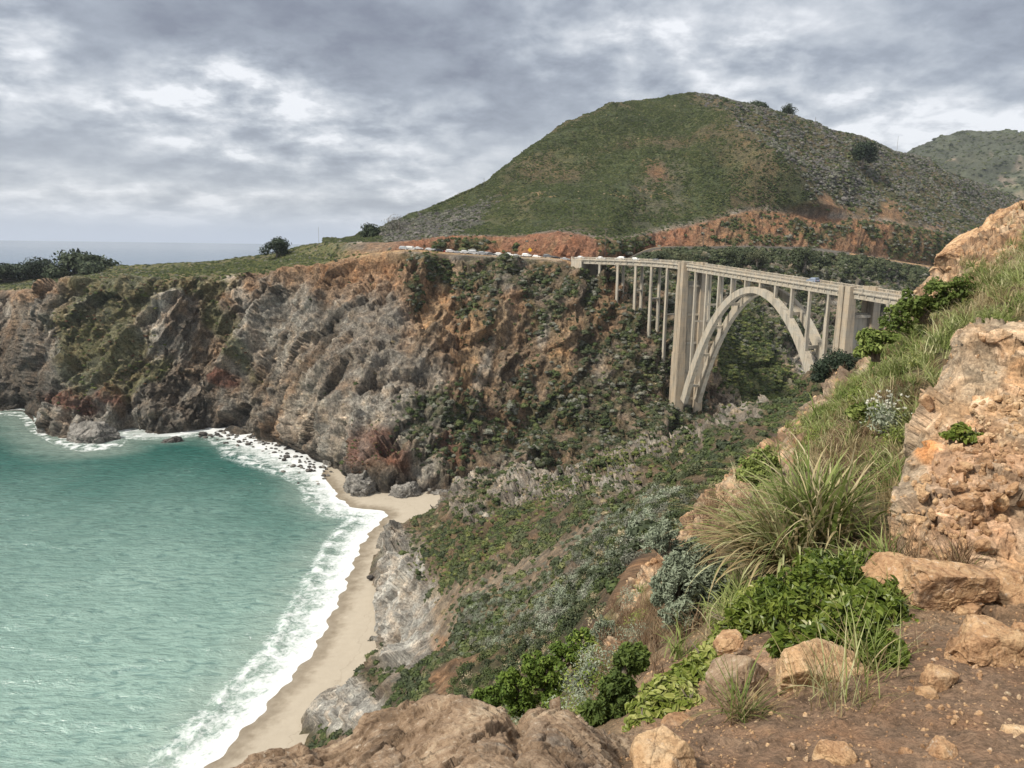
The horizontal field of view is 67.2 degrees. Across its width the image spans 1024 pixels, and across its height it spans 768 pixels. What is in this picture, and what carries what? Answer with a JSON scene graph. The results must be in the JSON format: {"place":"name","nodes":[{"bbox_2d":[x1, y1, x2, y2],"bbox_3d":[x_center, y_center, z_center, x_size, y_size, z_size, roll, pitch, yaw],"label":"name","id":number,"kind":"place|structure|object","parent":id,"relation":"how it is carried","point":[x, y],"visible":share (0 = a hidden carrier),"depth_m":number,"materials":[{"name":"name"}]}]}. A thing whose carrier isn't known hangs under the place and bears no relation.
{"place":"outdoors","nodes":[
{"label":"outdoors","id":0,"kind":"place"},
{"bbox_2d":[0,240,387,767],"bbox_3d":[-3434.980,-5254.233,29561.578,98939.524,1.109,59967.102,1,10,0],"label":"sea","id":1,"kind":"structure","parent":0,"point":[168,605],"depth_m":207.78,"materials":[{"name":"liquid"}]},
{"bbox_2d":[35,411,45,432],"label":"sea rock","id":2,"kind":"object","parent":1,"relation":"in","point":[39,430],"visible":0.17,"depth_m":363.05,"materials":[{"name":"grey stone"}]},
{"bbox_2d":[66,420,120,443],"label":"sea rock","id":3,"kind":"object","parent":1,"relation":"in","point":[90,431],"visible":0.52,"depth_m":349.19,"materials":[{"name":"grey stone"}]},
{"bbox_2d":[160,436,183,442],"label":"sea rock","id":4,"kind":"object","parent":1,"relation":"in","point":[175,439],"visible":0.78,"depth_m":350.41,"materials":[{"name":"grey stone"}]},
{"bbox_2d":[198,431,207,435],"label":"shore boulder","id":5,"kind":"object","parent":1,"relation":"in","point":[202,433],"visible":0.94,"depth_m":362.31,"materials":[{"name":"grey stone"}]},
{"bbox_2d":[323,460,330,465],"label":"sea rock","id":6,"kind":"object","parent":1,"relation":"in","point":[325,462],"visible":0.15,"depth_m":317.31,"materials":[{"name":"grey stone"}]},
{"bbox_2d":[204,465,439,767],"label":"beach","id":7,"kind":"structure","parent":0,"point":[344,647],"depth_m":172.70,"materials":[{"name":"beige sand"}]},
{"bbox_2d":[388,481,421,498],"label":"sea rock","id":8,"kind":"object","parent":7,"relation":"on","point":[409,489],"visible":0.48,"depth_m":276.62,"materials":[{"name":"grey stone"}]},
{"bbox_2d":[426,488,448,494],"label":"sea rock","id":9,"kind":"object","parent":7,"relation":"on","point":[436,492],"visible":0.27,"depth_m":279.39,"materials":[{"name":"grey stone"}]},
{"bbox_2d":[343,470,377,496],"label":"sea rock","id":10,"kind":"object","parent":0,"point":[360,485],"visible":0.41,"depth_m":279.30,"materials":[{"name":"grey stone"}]},
{"bbox_2d":[0,93,1021,493],"bbox_3d":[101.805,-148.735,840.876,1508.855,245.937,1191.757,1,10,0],"label":"headland","id":11,"kind":"structure","parent":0,"point":[346,325],"depth_m":373.64,"materials":[{"name":"brown stone"}]},
{"bbox_2d":[0,262,33,282],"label":"cypress tree","id":12,"kind":"object","parent":11,"relation":"on","point":[8,271],"visible":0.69,"depth_m":492.31,"materials":[{"name":"green plant"}]},
{"bbox_2d":[16,256,58,279],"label":"cypress tree","id":13,"kind":"object","parent":11,"relation":"on","point":[29,269],"visible":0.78,"depth_m":490.08,"materials":[{"name":"green plant"}]},
{"bbox_2d":[41,248,121,278],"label":"cypress tree","id":14,"kind":"object","parent":11,"relation":"on","point":[79,262],"visible":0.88,"depth_m":476.93,"materials":[{"name":"green plant"}]},
{"bbox_2d":[48,390,467,469],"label":"red cliff cover","id":15,"kind":"object","parent":11,"relation":"on","point":[346,441],"visible":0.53,"depth_m":287.33,"materials":[{"name":"red plant"}]},
{"bbox_2d":[59,270,474,464],"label":"olive cliff cover","id":16,"kind":"object","parent":11,"relation":"on","point":[156,270],"depth_m":382.32,"materials":[{"name":"green plant"}]},
{"bbox_2d":[259,236,291,257],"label":"cypress tree","id":17,"kind":"object","parent":11,"relation":"on","point":[280,245],"visible":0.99,"depth_m":456.59,"materials":[{"name":"green plant"}]},
{"bbox_2d":[359,222,382,236],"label":"cypress tree","id":18,"kind":"object","parent":11,"relation":"on","point":[368,229],"visible":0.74,"depth_m":427.76,"materials":[{"name":"green plant"}]},
{"bbox_2d":[381,214,413,230],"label":"bare tree","id":19,"kind":"object","parent":11,"relation":"on","point":[394,224],"visible":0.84,"depth_m":452.12,"materials":[{"name":"grey plant"}]},
{"bbox_2d":[399,246,408,249],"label":"parked car","id":20,"kind":"object","parent":11,"relation":"on","point":[403,247],"visible":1,"depth_m":366.99,"materials":[{"name":"grey paint"}]},
{"bbox_2d":[468,250,477,253],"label":"parked car","id":21,"kind":"object","parent":11,"relation":"on","point":[473,251],"visible":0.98,"depth_m":376.60,"materials":[{"name":"white paint"}]},
{"bbox_2d":[0,94,1016,636],"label":"hill tan scrub","id":22,"kind":"object","parent":11,"relation":"on","point":[65,315],"depth_m":364.54,"materials":[{"name":"beige plant"}]},
{"bbox_2d":[458,254,561,260],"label":"stone parapet","id":23,"kind":"structure","parent":11,"relation":"on","point":[527,258],"depth_m":370.27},
{"bbox_2d":[0,92,1023,749],"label":"hill scrub","id":24,"kind":"object","parent":11,"relation":"on","point":[610,203],"depth_m":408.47,"materials":[{"name":"green plant"}]},
{"bbox_2d":[652,249,673,260],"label":"bush","id":25,"kind":"object","parent":11,"relation":"on","point":[664,255],"visible":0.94,"depth_m":399.36,"materials":[{"name":"green plant"}]},
{"bbox_2d":[677,252,693,259],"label":"bush","id":26,"kind":"object","parent":11,"relation":"on","point":[685,255],"visible":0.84,"depth_m":407.85,"materials":[{"name":"green plant"}]},
{"bbox_2d":[379,93,1019,241],"bbox_3d":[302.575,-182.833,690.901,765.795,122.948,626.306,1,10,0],"label":"shrubs","id":27,"kind":"object","parent":11,"relation":"on","point":[430,229],"visible":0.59,"depth_m":585.47,"materials":[{"name":"green plant"}]},
{"bbox_2d":[615,246,849,266],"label":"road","id":28,"kind":"structure","parent":11,"relation":"on","point":[714,247],"depth_m":441.62,"materials":[{"name":"grey asphalt"}]},
{"bbox_2d":[721,247,743,265],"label":"bush","id":29,"kind":"object","parent":11,"relation":"on","point":[732,255],"visible":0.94,"depth_m":422.46,"materials":[{"name":"green plant"}]},
{"bbox_2d":[571,257,914,412],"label":"arch bridge","id":30,"kind":"structure","parent":11,"relation":"on","point":[695,326],"depth_m":306.99,"materials":[{"name":"concrete"}]},
{"bbox_2d":[806,278,819,282],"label":"moving car","id":31,"kind":"object","parent":30,"relation":"on","point":[817,280],"visible":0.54,"depth_m":250.84,"materials":[{"name":"blue paint"}]},
{"bbox_2d":[744,249,769,266],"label":"bush","id":32,"kind":"object","parent":11,"relation":"on","point":[758,255],"visible":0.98,"depth_m":430.98,"materials":[{"name":"green plant"}]},
{"bbox_2d":[749,100,770,108],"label":"cypress tree","id":33,"kind":"object","parent":11,"relation":"on","point":[760,103],"visible":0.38,"depth_m":632.22,"materials":[{"name":"green plant"}]},
{"bbox_2d":[779,103,798,114],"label":"cypress tree","id":34,"kind":"object","parent":11,"relation":"on","point":[787,109],"visible":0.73,"depth_m":666.13,"materials":[{"name":"green plant"}]},
{"bbox_2d":[788,246,819,271],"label":"bush","id":35,"kind":"object","parent":11,"relation":"on","point":[800,254],"visible":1,"depth_m":443.51,"materials":[{"name":"green plant"}]},
{"bbox_2d":[850,140,880,167],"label":"cypress tree","id":36,"kind":"object","parent":11,"relation":"on","point":[868,149],"visible":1,"depth_m":594.14,"materials":[{"name":"green plant"}]},
{"bbox_2d":[0,0,1023,243],"label":"sky","id":37,"kind":"structure","parent":0,"point":[166,121],"materials":[{"name":"grey"}]},
{"bbox_2d":[299,355,860,746],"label":"coastal slope","id":38,"kind":"structure","parent":0,"point":[401,610],"depth_m":142.37,"materials":[{"name":"grey stone"}]},
{"bbox_2d":[0,243,797,580],"label":"shrubs","id":39,"kind":"object","parent":38,"relation":"on","point":[498,548],"depth_m":363.56,"materials":[{"name":"green plant"}]},
{"bbox_2d":[435,479,699,655],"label":"sagebrush shrubs","id":40,"kind":"object","parent":38,"relation":"on","point":[556,605],"visible":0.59,"depth_m":51.09,"materials":[{"name":"green plant"}]},
{"bbox_2d":[399,438,761,702],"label":"shrubs","id":41,"kind":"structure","parent":38,"relation":"on","point":[561,625],"depth_m":47.80,"materials":[{"name":"green plant"}]},
{"bbox_2d":[809,346,857,382],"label":"cypress tree","id":42,"kind":"object","parent":38,"relation":"on","point":[821,369],"visible":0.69,"depth_m":149.71,"materials":[{"name":"green plant"}]},
{"bbox_2d":[503,200,1023,767],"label":"hillside","id":43,"kind":"structure","parent":0,"point":[973,742],"depth_m":3.01,"materials":[{"name":"brown soil"}]},
{"bbox_2d":[231,693,639,767],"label":"rock ledge","id":44,"kind":"object","parent":43,"relation":"on","point":[434,730],"visible":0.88,"depth_m":2.56,"materials":[{"name":"brown stone"}]},
{"bbox_2d":[470,626,595,720],"bbox_3d":[0.372,3.724,9.646,1.790,0.969,0.750,-4,11,-23],"label":"green bush","id":45,"kind":"object","parent":43,"relation":"on","point":[544,674],"visible":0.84,"depth_m":9.48,"materials":[{"name":"green plant"}]},
{"bbox_2d":[501,585,647,724],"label":"drop bushes","id":46,"kind":"object","parent":43,"relation":"on","point":[588,659],"visible":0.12,"depth_m":7.34,"materials":[{"name":"green plant"}]},
{"bbox_2d":[570,661,601,697],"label":"sage bush","id":47,"kind":"object","parent":43,"relation":"on","point":[578,678],"visible":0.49,"depth_m":7.37,"materials":[{"name":"green plant"}]},
{"bbox_2d":[590,614,619,649],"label":"sage bush","id":48,"kind":"object","parent":43,"relation":"on","point":[603,621],"visible":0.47,"depth_m":9.15,"materials":[{"name":"green plant"}]},
{"bbox_2d":[575,641,651,726],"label":"green bush","id":49,"kind":"object","parent":43,"relation":"on","point":[617,688],"visible":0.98,"depth_m":3.72,"materials":[{"name":"green plant"}]},
{"bbox_2d":[639,619,672,648],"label":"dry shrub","id":50,"kind":"object","parent":43,"relation":"on","point":[655,631],"visible":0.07,"depth_m":6.39,"materials":[{"name":"brown plant"}]},
{"bbox_2d":[629,725,696,767],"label":"boulder","id":51,"kind":"object","parent":43,"relation":"on","point":[662,746],"visible":1,"depth_m":2.35,"materials":[{"name":"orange stone"}]},
{"bbox_2d":[660,711,694,725],"bbox_3d":[0.706,1.443,3.228,0.165,0.083,0.146,1,10,0],"label":"rock","id":52,"kind":"object","parent":43,"relation":"on","point":[678,718],"visible":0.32,"depth_m":3.24,"materials":[{"name":"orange stone"}]},
{"bbox_2d":[640,517,732,630],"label":"sage bush","id":53,"kind":"object","parent":43,"relation":"on","point":[670,585],"visible":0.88,"depth_m":5.78,"materials":[{"name":"green plant"}]},
{"bbox_2d":[622,576,764,731],"bbox_3d":[1.167,1.469,4.280,0.402,0.491,2.457,7,12,30],"label":"leafy plant","id":54,"kind":"object","parent":43,"relation":"on","point":[659,696],"visible":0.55,"depth_m":3.64,"materials":[{"name":"green plant"}]},
{"bbox_2d":[713,629,743,655],"bbox_3d":[1.094,1.312,3.910,0.157,0.095,0.132,1,10,0],"label":"rock","id":55,"kind":"object","parent":43,"relation":"on","point":[731,641],"visible":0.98,"depth_m":3.87,"materials":[{"name":"orange stone"}]},
{"bbox_2d":[705,653,769,706],"bbox_3d":[0.971,1.290,3.366,0.285,0.248,0.249,-8,13,-39],"label":"boulder","id":56,"kind":"object","parent":43,"relation":"on","point":[743,663],"visible":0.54,"depth_m":3.30,"materials":[{"name":"brown stone"}]},
{"bbox_2d":[674,639,809,734],"bbox_3d":[0.934,1.194,3.041,0.533,0.334,0.544,-9,14,-44],"label":"grass clump","id":57,"kind":"object","parent":43,"relation":"on","point":[742,714],"visible":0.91,"depth_m":3.04,"materials":[{"name":"plant"}]},
{"bbox_2d":[665,468,844,603],"bbox_3d":[1.786,1.113,5.749,1.317,1.116,1.686,1,10,0],"label":"grass clump","id":58,"kind":"object","parent":43,"relation":"on","point":[756,546],"visible":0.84,"depth_m":5.63,"materials":[{"name":"plant"}]},
{"bbox_2d":[735,444,782,495],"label":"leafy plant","id":59,"kind":"object","parent":43,"relation":"on","point":[751,460],"visible":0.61,"depth_m":10.09,"materials":[{"name":"green plant"}]},
{"bbox_2d":[570,202,1023,699],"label":"dry brown growth","id":60,"kind":"object","parent":43,"relation":"on","point":[645,638],"visible":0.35,"depth_m":8.60,"materials":[{"name":"plant"}]},
{"bbox_2d":[685,424,917,574],"bbox_3d":[2.282,1.025,5.927,1.892,1.480,1.961,7,12,30],"label":"grass clump","id":61,"kind":"object","parent":43,"relation":"on","point":[833,515],"visible":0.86,"depth_m":5.76,"materials":[{"name":"plant"}]},
{"bbox_2d":[710,547,918,670],"bbox_3d":[1.660,1.258,4.295,1.076,0.833,2.128,4,11,18],"label":"leafy plant","id":62,"kind":"object","parent":43,"relation":"on","point":[792,601],"visible":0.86,"depth_m":4.16,"materials":[{"name":"green plant"}]},
{"bbox_2d":[775,638,866,694],"bbox_3d":[1.301,1.225,3.258,0.392,0.294,0.274,1,10,0],"label":"boulder","id":63,"kind":"object","parent":43,"relation":"on","point":[796,652],"visible":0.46,"depth_m":3.18,"materials":[{"name":"orange stone"}]},
{"bbox_2d":[632,224,1023,659],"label":"hillside green grass","id":64,"kind":"structure","parent":43,"relation":"on","point":[938,343],"depth_m":9.96,"materials":[{"name":"green plant"}]},
{"bbox_2d":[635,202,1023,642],"bbox_3d":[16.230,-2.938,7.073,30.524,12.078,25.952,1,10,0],"label":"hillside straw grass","id":65,"kind":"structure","parent":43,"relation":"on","point":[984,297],"depth_m":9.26,"materials":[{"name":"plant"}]},
{"bbox_2d":[812,739,857,765],"bbox_3d":[1.026,1.200,2.463,0.134,0.106,0.099,1,10,0],"label":"rock","id":66,"kind":"object","parent":43,"relation":"on","point":[842,753],"visible":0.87,"depth_m":2.44,"materials":[{"name":"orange stone"}]},
{"bbox_2d":[767,617,926,717],"bbox_3d":[1.269,1.058,2.929,0.622,0.335,0.682,-7,13,-37],"label":"grass clump","id":67,"kind":"object","parent":43,"relation":"on","point":[825,681],"visible":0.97,"depth_m":2.96,"materials":[{"name":"plant"}]},
{"bbox_2d":[844,327,901,426],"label":"bush","id":68,"kind":"object","parent":43,"relation":"on","point":[872,342],"visible":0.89,"depth_m":8.74,"materials":[{"name":"green plant"}]},
{"bbox_2d":[814,579,942,682],"bbox_3d":[1.495,1.039,3.204,0.622,0.403,0.553,1,10,0],"label":"grass clump","id":69,"kind":"object","parent":43,"relation":"on","point":[870,662],"visible":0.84,"depth_m":3.19,"materials":[{"name":"plant"}]},
{"bbox_2d":[860,551,912,597],"bbox_3d":[2.286,1.167,4.576,0.362,0.284,0.314,-2,11,-17],"label":"rock ledge","id":70,"kind":"object","parent":43,"relation":"on","point":[891,562],"visible":0.34,"depth_m":4.57,"materials":[{"name":"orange stone"}]},
{"bbox_2d":[861,389,913,433],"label":"flowering plant","id":71,"kind":"object","parent":43,"relation":"on","point":[882,424],"visible":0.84,"depth_m":8.32,"materials":[{"name":"green plant"}]},
{"bbox_2d":[852,607,935,655],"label":"dry shrub","id":72,"kind":"object","parent":43,"relation":"on","point":[914,640],"visible":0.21,"depth_m":3.44,"materials":[{"name":"brown plant"}]},
{"bbox_2d":[857,508,944,557],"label":"dry shrub","id":73,"kind":"object","parent":43,"relation":"on","point":[906,546],"visible":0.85,"depth_m":4.75,"materials":[{"name":"brown plant"}]},
{"bbox_2d":[783,275,1020,448],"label":"hillside bushes","id":74,"kind":"object","parent":43,"relation":"on","point":[815,434],"visible":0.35,"depth_m":10.13,"materials":[{"name":"green plant"}]},
{"bbox_2d":[914,686,938,698],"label":"rock","id":75,"kind":"object","parent":43,"relation":"on","point":[929,692],"visible":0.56,"depth_m":2.89,"materials":[{"name":"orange stone"}]},
{"bbox_2d":[877,274,984,337],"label":"bush","id":76,"kind":"object","parent":43,"relation":"on","point":[915,307],"visible":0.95,"depth_m":11.80,"materials":[{"name":"green plant"}]},
{"bbox_2d":[919,663,959,692],"bbox_3d":[1.672,1.169,3.016,0.150,0.133,0.121,1,10,0],"label":"rock","id":77,"kind":"object","parent":43,"relation":"on","point":[938,678],"visible":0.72,"depth_m":2.97,"materials":[{"name":"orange stone"}]},
{"bbox_2d":[925,735,957,759],"bbox_3d":[1.371,1.188,2.454,0.105,0.108,0.106,1,10,0],"label":"rock","id":78,"kind":"object","parent":43,"relation":"on","point":[939,747],"visible":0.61,"depth_m":2.43,"materials":[{"name":"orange stone"}]},
{"bbox_2d":[901,558,1000,611],"bbox_3d":[2.435,1.130,4.332,0.484,0.298,0.340,1,10,0],"label":"rock ledge","id":79,"kind":"object","parent":43,"relation":"on","point":[938,585],"visible":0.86,"depth_m":4.21,"materials":[{"name":"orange stone"}]},
{"bbox_2d":[929,228,980,272],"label":"crag","id":80,"kind":"structure","parent":43,"relation":"on","point":[951,249],"depth_m":18.06,"materials":[{"name":"beige stone"}]},
{"bbox_2d":[887,317,1023,571],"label":"rock outcrop","id":81,"kind":"object","parent":43,"relation":"on","point":[1000,350],"visible":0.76,"depth_m":5.41,"materials":[{"name":"stone"}]},
{"bbox_2d":[938,420,983,444],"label":"rosette plant","id":82,"kind":"object","parent":81,"relation":"on","point":[964,432],"visible":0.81,"depth_m":5.32,"materials":[{"name":"green plant"}]},
{"bbox_2d":[922,521,1012,570],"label":"dry shrub","id":83,"kind":"object","parent":43,"relation":"on","point":[953,554],"visible":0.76,"depth_m":4.62,"materials":[{"name":"brown plant"}]},
{"bbox_2d":[953,603,981,614],"bbox_3d":[2.490,1.265,4.204,0.156,0.126,0.125,1,10,0],"label":"rock","id":84,"kind":"object","parent":43,"relation":"on","point":[970,608],"visible":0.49,"depth_m":4.17,"materials":[{"name":"beige stone"}]},
{"bbox_2d":[944,614,1023,666],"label":"boulder","id":85,"kind":"object","parent":43,"relation":"on","point":[982,640],"visible":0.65,"depth_m":3.21,"materials":[{"name":"beige stone"}]},
{"bbox_2d":[979,201,1023,231],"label":"crag","id":86,"kind":"structure","parent":43,"relation":"on","point":[990,220],"depth_m":18.84,"materials":[{"name":"beige stone"}]},
{"bbox_2d":[991,568,1023,605],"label":"rock ledge","id":87,"kind":"object","parent":43,"relation":"on","point":[1011,589],"visible":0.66,"depth_m":4.34,"materials":[{"name":"beige stone"}]},
{"bbox_2d":[1000,724,1023,733],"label":"rock","id":88,"kind":"object","parent":43,"relation":"on","point":[1008,728],"visible":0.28,"depth_m":2.57,"materials":[{"name":"beige stone"}]},
{"bbox_2d":[595,210,1023,767],"label":"gravel","id":89,"kind":"structure","parent":0,"point":[971,501],"depth_m":4.88,"materials":[{"name":"brown gravel"}]},
{"bbox_2d":[908,129,1023,199],"bbox_3d":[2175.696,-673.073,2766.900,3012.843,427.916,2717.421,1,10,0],"label":"mountain","id":90,"kind":"structure","parent":0,"point":[989,171],"depth_m":1957.58,"materials":[{"name":"green plant"}]}
]}

